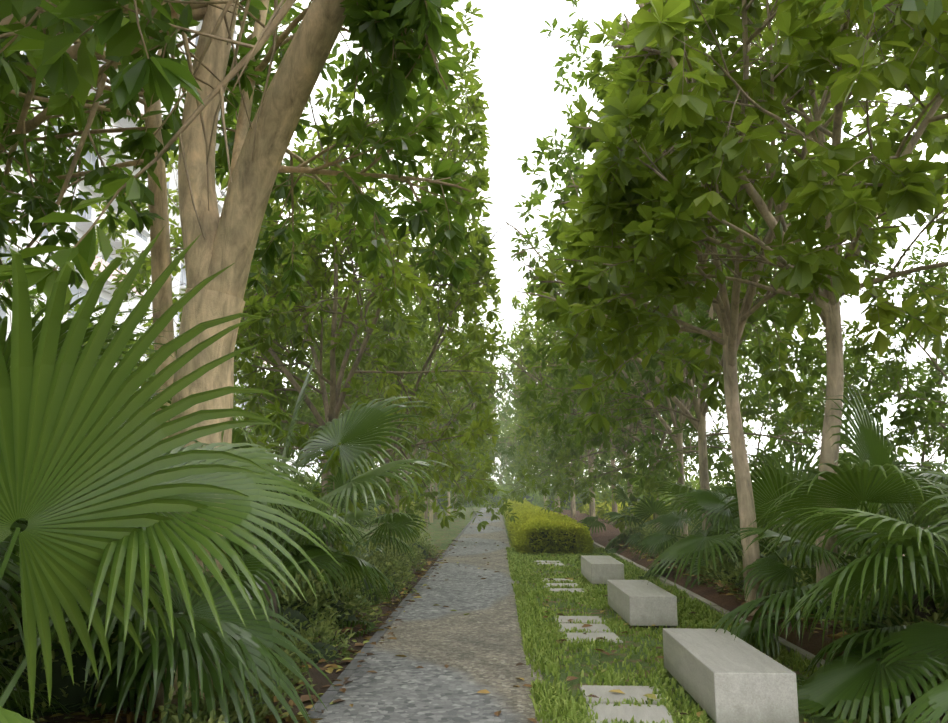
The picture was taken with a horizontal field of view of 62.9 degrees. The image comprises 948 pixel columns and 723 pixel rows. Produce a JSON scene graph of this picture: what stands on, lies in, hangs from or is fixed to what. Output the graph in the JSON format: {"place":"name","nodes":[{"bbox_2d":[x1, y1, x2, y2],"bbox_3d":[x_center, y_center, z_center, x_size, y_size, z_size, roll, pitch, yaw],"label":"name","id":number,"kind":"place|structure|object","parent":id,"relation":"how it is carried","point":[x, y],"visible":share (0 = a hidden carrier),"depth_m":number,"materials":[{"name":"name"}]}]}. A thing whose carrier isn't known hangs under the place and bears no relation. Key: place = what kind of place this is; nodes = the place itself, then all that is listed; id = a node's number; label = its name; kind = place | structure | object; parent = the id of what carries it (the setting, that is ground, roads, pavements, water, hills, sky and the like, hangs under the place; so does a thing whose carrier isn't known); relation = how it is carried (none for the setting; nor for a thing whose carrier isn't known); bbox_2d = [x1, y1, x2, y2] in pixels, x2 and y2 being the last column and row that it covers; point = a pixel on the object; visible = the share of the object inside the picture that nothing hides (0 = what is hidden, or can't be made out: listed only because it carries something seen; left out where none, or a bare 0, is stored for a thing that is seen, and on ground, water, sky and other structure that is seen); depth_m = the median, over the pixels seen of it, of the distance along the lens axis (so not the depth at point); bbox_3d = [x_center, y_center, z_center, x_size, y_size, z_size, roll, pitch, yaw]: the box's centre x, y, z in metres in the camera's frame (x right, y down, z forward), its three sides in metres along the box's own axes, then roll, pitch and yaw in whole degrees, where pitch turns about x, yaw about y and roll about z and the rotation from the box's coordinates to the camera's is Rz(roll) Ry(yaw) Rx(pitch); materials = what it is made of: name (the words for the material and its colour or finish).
{"place":"outdoors","nodes":[
{"label":"outdoors","id":0,"kind":"place"},
{"bbox_2d":[254,507,481,551],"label":"lawn","id":1,"kind":"structure","parent":0,"point":[441,538],"depth_m":35.56,"materials":[{"name":"green plant"}]},
{"bbox_2d":[316,507,551,722],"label":"path","id":2,"kind":"structure","parent":0,"point":[477,647],"depth_m":8.22,"materials":[{"name":"grey stone"}]},
{"bbox_2d":[316,540,457,712],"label":"path edge litter","id":3,"kind":"object","parent":2,"relation":"on","point":[347,658],"visible":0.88,"depth_m":9.20,"materials":[{"name":"brown plant"}]},
{"bbox_2d":[332,527,536,722],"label":"path litter","id":4,"kind":"object","parent":2,"relation":"on","point":[485,691],"depth_m":7.46,"materials":[{"name":"brown plant"}]},
{"bbox_2d":[22,492,928,722],"bbox_3d":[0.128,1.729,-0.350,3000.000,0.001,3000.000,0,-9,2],"label":"ground","id":5,"kind":"structure","parent":0,"point":[319,678],"depth_m":7.55,"materials":[{"name":"soil"}]},
{"bbox_2d":[0,560,80,657],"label":"palm","id":6,"kind":"object","parent":5,"relation":"on","point":[13,568],"visible":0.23,"depth_m":4.66,"materials":[{"name":"green plant"}]},
{"bbox_2d":[0,234,176,419],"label":"understorey tree","id":7,"kind":"object","parent":5,"relation":"on","point":[75,309],"visible":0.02,"depth_m":12.82,"materials":[{"name":"green plant"}]},
{"bbox_2d":[0,14,275,450],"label":"apartment block","id":8,"kind":"structure","parent":5,"relation":"on","point":[141,240],"depth_m":53.06,"materials":[{"name":"white glass"}]},
{"bbox_2d":[0,0,312,606],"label":"thin tree","id":9,"kind":"object","parent":5,"relation":"on","point":[56,174],"visible":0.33,"depth_m":8.94,"materials":[{"name":"green plant"}]},
{"bbox_2d":[0,420,316,696],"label":"palm","id":10,"kind":"object","parent":5,"relation":"on","point":[97,657],"depth_m":7.03,"materials":[{"name":"green plant"}]},
{"bbox_2d":[0,288,335,722],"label":"palm","id":11,"kind":"object","parent":5,"relation":"on","point":[163,648],"visible":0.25,"depth_m":5.33,"materials":[{"name":"green plant"}]},
{"bbox_2d":[0,226,354,722],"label":"palm","id":12,"kind":"object","parent":5,"relation":"on","point":[51,411],"visible":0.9,"depth_m":3.50,"materials":[{"name":"green plant"}]},
{"bbox_2d":[91,431,312,573],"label":"palm","id":13,"kind":"object","parent":5,"relation":"on","point":[266,544],"depth_m":11.97,"materials":[{"name":"green plant"}]},
{"bbox_2d":[0,521,442,722],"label":"shrubs","id":14,"kind":"object","parent":5,"relation":"on","point":[303,616],"visible":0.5,"depth_m":8.21,"materials":[{"name":"green plant"}]},
{"bbox_2d":[0,357,453,715],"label":"palm","id":15,"kind":"object","parent":5,"relation":"on","point":[349,425],"visible":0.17,"depth_m":8.87,"materials":[{"name":"green plant"}]},
{"bbox_2d":[91,473,377,638],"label":"palm","id":16,"kind":"object","parent":5,"relation":"on","point":[325,563],"visible":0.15,"depth_m":9.92,"materials":[{"name":"green plant"}]},
{"bbox_2d":[0,0,480,710],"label":"tree","id":17,"kind":"object","parent":5,"relation":"on","point":[402,42],"visible":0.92,"depth_m":7.07,"materials":[{"name":"green plant"}]},
{"bbox_2d":[138,318,381,490],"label":"understorey tree","id":18,"kind":"object","parent":5,"relation":"on","point":[309,416],"visible":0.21,"depth_m":24.28,"materials":[{"name":"green plant"}]},
{"bbox_2d":[44,0,511,553],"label":"tree","id":19,"kind":"object","parent":5,"relation":"on","point":[276,334],"visible":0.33,"depth_m":15.05,"materials":[{"name":"green plant"}]},
{"bbox_2d":[233,344,368,475],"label":"understorey tree","id":20,"kind":"object","parent":5,"relation":"on","point":[282,445],"visible":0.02,"depth_m":29.48,"materials":[{"name":"green plant"}]},
{"bbox_2d":[255,466,432,598],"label":"palm","id":21,"kind":"object","parent":5,"relation":"on","point":[400,520],"visible":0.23,"depth_m":13.65,"materials":[{"name":"green plant"}]},
{"bbox_2d":[303,340,408,485],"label":"tree","id":22,"kind":"object","parent":5,"relation":"on","point":[340,413],"visible":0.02,"depth_m":45.93,"materials":[{"name":"green plant"}]},
{"bbox_2d":[301,481,420,573],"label":"palm","id":23,"kind":"object","parent":5,"relation":"on","point":[371,505],"visible":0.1,"depth_m":16.98,"materials":[{"name":"green plant"}]},
{"bbox_2d":[258,220,518,534],"bbox_3d":[-3.308,0.724,27.191,9.519,11.639,10.039,0,-9,2],"label":"tree","id":24,"kind":"object","parent":5,"relation":"on","point":[488,381],"visible":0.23,"depth_m":26.04,"materials":[{"name":"green plant"}]},
{"bbox_2d":[307,508,481,718],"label":"path edging","id":25,"kind":"object","parent":5,"relation":"on","point":[329,695],"visible":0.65,"depth_m":8.35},
{"bbox_2d":[299,315,498,481],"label":"tree","id":26,"kind":"object","parent":5,"relation":"on","point":[418,367],"depth_m":58.45,"materials":[{"name":"green plant"}]},
{"bbox_2d":[251,153,549,537],"bbox_3d":[-4.435,-0.404,21.923,12.836,12.133,9.289,-4,-10,23],"label":"tree","id":27,"kind":"object","parent":5,"relation":"on","point":[417,312],"visible":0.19,"depth_m":20.72,"materials":[{"name":"green plant"}]},
{"bbox_2d":[367,501,434,525],"bbox_3d":[-4.119,9.595,50.116,2.210,1.271,22.418,0,-9,2],"label":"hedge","id":28,"kind":"object","parent":5,"relation":"on","point":[382,510],"visible":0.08,"depth_m":39.98,"materials":[{"name":"green plant"}]},
{"bbox_2d":[320,325,499,526],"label":"tree","id":29,"kind":"object","parent":5,"relation":"on","point":[427,503],"visible":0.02,"depth_m":37.50,"materials":[{"name":"green plant"}]},
{"bbox_2d":[338,257,492,512],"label":"tree","id":30,"kind":"object","parent":5,"relation":"on","point":[416,449],"visible":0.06,"depth_m":32.87,"materials":[{"name":"green plant"}]},
{"bbox_2d":[384,374,499,518],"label":"tree","id":31,"kind":"object","parent":5,"relation":"on","point":[435,483],"visible":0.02,"depth_m":48.99,"materials":[{"name":"green plant"}]},
{"bbox_2d":[371,295,515,522],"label":"tree","id":32,"kind":"object","parent":5,"relation":"on","point":[497,435],"visible":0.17,"depth_m":43.10,"materials":[{"name":"green plant"}]},
{"bbox_2d":[420,429,501,512],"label":"tree","id":33,"kind":"object","parent":5,"relation":"on","point":[492,456],"visible":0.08,"depth_m":61.51,"materials":[{"name":"green plant"}]},
{"bbox_2d":[421,352,510,510],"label":"tree","id":34,"kind":"object","parent":5,"relation":"on","point":[503,415],"visible":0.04,"depth_m":68.33,"materials":[{"name":"green plant"}]},
{"bbox_2d":[415,315,519,515],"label":"tree","id":35,"kind":"object","parent":5,"relation":"on","point":[500,439],"depth_m":55.48,"materials":[{"name":"green plant"}]},
{"bbox_2d":[19,466,917,556],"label":"shrubs","id":36,"kind":"object","parent":5,"relation":"on","point":[534,499],"visible":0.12,"depth_m":70.73,"materials":[{"name":"green plant"}]},
{"bbox_2d":[443,450,498,503],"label":"tree","id":37,"kind":"object","parent":5,"relation":"on","point":[482,490],"depth_m":76.67,"materials":[{"name":"green plant"}]},
{"bbox_2d":[493,374,508,475],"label":"tree","id":38,"kind":"object","parent":5,"relation":"on","point":[503,427],"visible":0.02,"depth_m":104.36,"materials":[{"name":"green plant"}]},
{"bbox_2d":[487,412,521,485],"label":"tree","id":39,"kind":"object","parent":5,"relation":"on","point":[498,467],"visible":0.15,"depth_m":95.97,"materials":[{"name":"green plant"}]},
{"bbox_2d":[496,451,536,483],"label":"tree","id":40,"kind":"object","parent":5,"relation":"on","point":[508,464],"visible":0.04,"depth_m":105.65,"materials":[{"name":"green plant"}]},
{"bbox_2d":[503,498,532,518],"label":"hedge","id":41,"kind":"object","parent":5,"relation":"on","point":[526,502],"visible":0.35,"depth_m":47.09,"materials":[{"name":"green plant"}]},
{"bbox_2d":[496,409,547,498],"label":"tree","id":42,"kind":"object","parent":5,"relation":"on","point":[507,457],"depth_m":93.93,"materials":[{"name":"green plant"}]},
{"bbox_2d":[490,323,599,508],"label":"tree","id":43,"kind":"object","parent":5,"relation":"on","point":[508,397],"visible":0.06,"depth_m":68.87,"materials":[{"name":"green plant"}]},
{"bbox_2d":[503,320,649,516],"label":"tree","id":44,"kind":"object","parent":5,"relation":"on","point":[525,410],"visible":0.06,"depth_m":39.83,"materials":[{"name":"green plant"}]},
{"bbox_2d":[518,348,696,480],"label":"tree","id":45,"kind":"object","parent":5,"relation":"on","point":[617,460],"depth_m":56.92,"materials":[{"name":"green plant"}]},
{"bbox_2d":[509,166,733,529],"bbox_3d":[5.285,-0.130,27.808,9.328,12.890,8.371,-9,-13,44],"label":"tree","id":46,"kind":"object","parent":5,"relation":"on","point":[617,440],"visible":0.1,"depth_m":26.93,"materials":[{"name":"green plant"}]},
{"bbox_2d":[580,685,665,703],"bbox_3d":[1.287,2.897,6.721,0.688,0.045,0.535,0,-9,2],"label":"stepping stone","id":47,"kind":"object","parent":5,"relation":"on","point":[636,692],"visible":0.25,"depth_m":6.71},
{"bbox_2d":[500,203,752,526],"bbox_3d":[6.231,0.124,32.355,10.278,14.044,10.840,0,-9,2],"label":"tree","id":48,"kind":"object","parent":5,"relation":"on","point":[516,301],"visible":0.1,"depth_m":31.76,"materials":[{"name":"green plant"}]},
{"bbox_2d":[596,419,676,481],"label":"tree","id":49,"kind":"object","parent":5,"relation":"on","point":[618,458],"visible":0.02,"depth_m":68.84,"materials":[{"name":"green plant"}]},
{"bbox_2d":[516,154,825,531],"bbox_3d":[6.237,0.323,24.419,9.315,10.879,9.824,-4,-10,21],"label":"tree","id":50,"kind":"object","parent":5,"relation":"on","point":[648,486],"visible":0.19,"depth_m":24.00,"materials":[{"name":"green plant"}]},
{"bbox_2d":[526,52,819,536],"bbox_3d":[5.264,-1.452,20.968,8.612,13.266,9.597,6,-11,-30],"label":"tree","id":51,"kind":"object","parent":5,"relation":"on","point":[677,438],"visible":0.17,"depth_m":19.97,"materials":[{"name":"green plant"}]},
{"bbox_2d":[500,507,906,722],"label":"grass strip","id":52,"kind":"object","parent":5,"relation":"on","point":[693,620],"depth_m":8.62,"materials":[{"name":"green plant"}]},
{"bbox_2d":[506,546,586,722],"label":"grass blades","id":53,"kind":"object","parent":52,"relation":"on","point":[545,698],"depth_m":8.10,"materials":[{"name":"green plant"}]},
{"bbox_2d":[535,560,560,562],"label":"stepping stone","id":54,"kind":"object","parent":52,"relation":"on","point":[548,561],"visible":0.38,"depth_m":19.24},
{"bbox_2d":[505,503,593,554],"bbox_3d":[2.527,6.663,32.310,2.466,1.236,22.249,0,-9,2],"label":"hedge","id":55,"kind":"object","parent":52,"relation":"on","point":[536,529],"visible":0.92,"depth_m":21.68,"materials":[{"name":"green plant"}]},
{"bbox_2d":[537,563,564,565],"bbox_3d":[1.812,4.866,18.533,0.668,0.045,0.551,0,-9,1],"label":"stepping stone","id":56,"kind":"object","parent":52,"relation":"on","point":[555,564],"visible":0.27,"depth_m":18.71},
{"bbox_2d":[542,578,572,582],"bbox_3d":[1.664,4.318,15.245,0.644,0.045,0.562,0,-9,1],"label":"stepping stone","id":57,"kind":"object","parent":52,"relation":"on","point":[559,579],"visible":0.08,"depth_m":15.33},
{"bbox_2d":[544,583,577,587],"bbox_3d":[1.624,4.189,14.475,0.671,0.045,0.552,0,-9,1],"label":"stepping stone","id":58,"kind":"object","parent":52,"relation":"on","point":[560,584],"visible":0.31,"depth_m":14.52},
{"bbox_2d":[549,588,583,592],"bbox_3d":[1.648,4.058,13.685,0.668,0.045,0.555,0,-9,1],"label":"stepping stone","id":59,"kind":"object","parent":52,"relation":"on","point":[572,590],"visible":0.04,"depth_m":13.78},
{"bbox_2d":[554,616,604,623],"bbox_3d":[1.446,3.546,10.613,0.669,0.045,0.535,0,-9,1],"label":"stepping stone","id":60,"kind":"object","parent":52,"relation":"on","point":[565,619],"visible":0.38,"depth_m":10.57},
{"bbox_2d":[558,623,609,632],"bbox_3d":[1.409,3.438,9.965,0.651,0.045,0.589,-1,-9,4],"label":"stepping stone","id":61,"kind":"object","parent":52,"relation":"on","point":[598,627],"visible":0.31,"depth_m":9.95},
{"bbox_2d":[565,632,622,642],"bbox_3d":[1.414,3.331,9.323,0.646,0.045,0.567,0,-9,-1],"label":"stepping stone","id":62,"kind":"object","parent":52,"relation":"on","point":[607,635],"visible":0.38,"depth_m":9.34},
{"bbox_2d":[581,555,623,584],"bbox_3d":[2.521,4.134,15.357,0.610,0.420,1.900,0,-9,2],"label":"bench","id":63,"kind":"object","parent":52,"relation":"on","point":[597,569],"visible":0.83,"depth_m":14.45,"materials":[{"name":"concrete"}]},
{"bbox_2d":[586,703,672,722],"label":"stepping stone","id":64,"kind":"object","parent":52,"relation":"on","point":[645,712],"visible":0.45,"depth_m":6.11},
{"bbox_2d":[607,580,677,627],"bbox_3d":[2.325,3.392,10.903,0.610,0.420,1.900,0,-9,1],"label":"bench","id":65,"kind":"object","parent":52,"relation":"on","point":[639,603],"visible":0.96,"depth_m":10.00,"materials":[{"name":"concrete"}]},
{"bbox_2d":[525,551,853,722],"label":"grass","id":66,"kind":"structure","parent":52,"relation":"on","point":[616,690],"depth_m":8.44,"materials":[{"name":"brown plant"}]},
{"bbox_2d":[663,628,798,722],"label":"bench","id":67,"kind":"object","parent":52,"relation":"on","point":[720,676],"visible":0.96,"depth_m":5.94,"materials":[{"name":"concrete"}]},
{"bbox_2d":[596,547,930,722],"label":"grass blades","id":68,"kind":"object","parent":52,"relation":"on","point":[714,614],"depth_m":10.55,"materials":[{"name":"green plant"}]},
{"bbox_2d":[499,0,947,537],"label":"tree","id":69,"kind":"object","parent":5,"relation":"on","point":[669,388],"visible":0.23,"depth_m":16.37,"materials":[{"name":"green plant"}]},
{"bbox_2d":[516,0,947,615],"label":"tree","id":70,"kind":"object","parent":5,"relation":"on","point":[736,318],"visible":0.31,"depth_m":10.47,"materials":[{"name":"green plant"}]},
{"bbox_2d":[555,0,947,601],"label":"tree","id":71,"kind":"object","parent":5,"relation":"on","point":[837,207],"visible":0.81,"depth_m":8.13,"materials":[{"name":"green plant"}]},
{"bbox_2d":[592,541,940,722],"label":"kerb","id":72,"kind":"structure","parent":5,"relation":"on","point":[788,645],"depth_m":11.00,"materials":[{"name":"concrete"}]},
{"bbox_2d":[737,462,945,577],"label":"palm","id":73,"kind":"object","parent":5,"relation":"on","point":[782,554],"visible":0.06,"depth_m":12.17,"materials":[{"name":"green plant"}]},
{"bbox_2d":[766,203,947,525],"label":"tree","id":74,"kind":"object","parent":5,"relation":"on","point":[933,413],"visible":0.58,"depth_m":13.15,"materials":[{"name":"green plant"}]},
{"bbox_2d":[802,0,947,74],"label":"tree","id":75,"kind":"object","parent":5,"relation":"on","point":[933,10],"visible":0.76,"depth_m":4.22,"materials":[{"name":"green plant"}]},
{"bbox_2d":[877,485,947,587],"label":"palm","id":76,"kind":"object","parent":5,"relation":"on","point":[916,507],"visible":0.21,"depth_m":12.36,"materials":[{"name":"green plant"}]},
{"bbox_2d":[237,0,947,488],"label":"sky","id":77,"kind":"structure","parent":0,"point":[516,73],"materials":[{"name":"white"}]},
{"bbox_2d":[551,509,947,722],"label":"soil bank","id":78,"kind":"structure","parent":0,"point":[812,645],"depth_m":11.88,"materials":[{"name":"brown soil"}]},
{"bbox_2d":[578,481,664,534],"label":"palm","id":79,"kind":"object","parent":78,"relation":"on","point":[622,496],"visible":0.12,"depth_m":25.61,"materials":[{"name":"green plant"}]},
{"bbox_2d":[581,500,700,526],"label":"hedge","id":80,"kind":"object","parent":78,"relation":"on","point":[600,504],"visible":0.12,"depth_m":40.08,"materials":[{"name":"green plant"}]},
{"bbox_2d":[599,496,694,555],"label":"palm","id":81,"kind":"object","parent":78,"relation":"on","point":[654,507],"visible":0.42,"depth_m":21.15,"materials":[{"name":"green plant"}]},
{"bbox_2d":[649,505,737,556],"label":"palm","id":82,"kind":"object","parent":78,"relation":"on","point":[689,520],"visible":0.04,"depth_m":18.03,"materials":[{"name":"green plant"}]},
{"bbox_2d":[633,480,815,587],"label":"palm","id":83,"kind":"object","parent":78,"relation":"on","point":[660,537],"visible":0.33,"depth_m":14.95,"materials":[{"name":"green plant"}]},
{"bbox_2d":[609,322,882,521],"bbox_3d":[9.002,2.071,24.899,9.747,8.336,5.874,0,-9,2],"label":"understorey tree","id":84,"kind":"object","parent":78,"relation":"on","point":[713,440],"visible":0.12,"depth_m":24.86,"materials":[{"name":"green plant"}]},
{"bbox_2d":[689,446,859,552],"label":"palm","id":85,"kind":"object","parent":78,"relation":"on","point":[700,528],"depth_m":16.69,"materials":[{"name":"green plant"}]},
{"bbox_2d":[614,519,947,671],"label":"shrubs","id":86,"kind":"object","parent":78,"relation":"on","point":[729,573],"visible":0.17,"depth_m":11.73,"materials":[{"name":"green plant"}]},
{"bbox_2d":[643,443,930,612],"bbox_3d":[4.943,2.791,11.583,4.618,3.189,4.662,-3,-10,18],"label":"palm","id":87,"kind":"object","parent":78,"relation":"on","point":[773,480],"visible":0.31,"depth_m":11.10,"materials":[{"name":"green plant"}]},
{"bbox_2d":[711,378,947,721],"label":"palm","id":88,"kind":"object","parent":78,"relation":"on","point":[868,476],"visible":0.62,"depth_m":7.45,"materials":[{"name":"green plant"}]},
{"bbox_2d":[738,276,947,528],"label":"understorey tree","id":89,"kind":"object","parent":78,"relation":"on","point":[919,380],"visible":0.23,"depth_m":17.11,"materials":[{"name":"green plant"}]},
{"bbox_2d":[777,519,947,722],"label":"palm","id":90,"kind":"object","parent":78,"relation":"on","point":[839,683],"visible":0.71,"depth_m":6.07,"materials":[{"name":"green plant"}]},
{"bbox_2d":[787,457,947,722],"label":"palm","id":91,"kind":"object","parent":78,"relation":"on","point":[889,528],"visible":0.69,"depth_m":6.10,"materials":[{"name":"green plant"}]},
{"bbox_2d":[849,385,947,633],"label":"palm","id":92,"kind":"object","parent":78,"relation":"on","point":[937,478],"visible":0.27,"depth_m":7.86,"materials":[{"name":"green plant"}]},
{"label":"lawn","id":93,"kind":"structure","parent":0,"visible":0},
{"bbox_2d":[495,410,550,506],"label":"tree","id":94,"kind":"object","parent":93,"relation":"on","point":[509,480],"visible":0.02,"depth_m":77.64,"materials":[{"name":"green plant"}]},
{"bbox_2d":[502,406,598,508],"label":"tree","id":95,"kind":"object","parent":93,"relation":"on","point":[510,431],"visible":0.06,"depth_m":61.16,"materials":[{"name":"green plant"}]},
{"bbox_2d":[499,350,601,506],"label":"tree","id":96,"kind":"object","parent":93,"relation":"on","point":[522,443],"visible":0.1,"depth_m":55.10,"materials":[{"name":"green plant"}]},
{"bbox_2d":[512,409,608,513],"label":"tree","id":97,"kind":"object","parent":93,"relation":"on","point":[551,493],"visible":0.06,"depth_m":49.34,"materials":[{"name":"green plant"}]},
{"bbox_2d":[507,343,639,516],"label":"tree","id":98,"kind":"object","parent":93,"relation":"on","point":[573,497],"visible":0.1,"depth_m":44.00,"materials":[{"name":"green plant"}]},
{"bbox_2d":[492,268,671,520],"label":"tree","id":99,"kind":"object","parent":93,"relation":"on","point":[503,383],"visible":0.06,"depth_m":34.95,"materials":[{"name":"green plant"}]}
]}

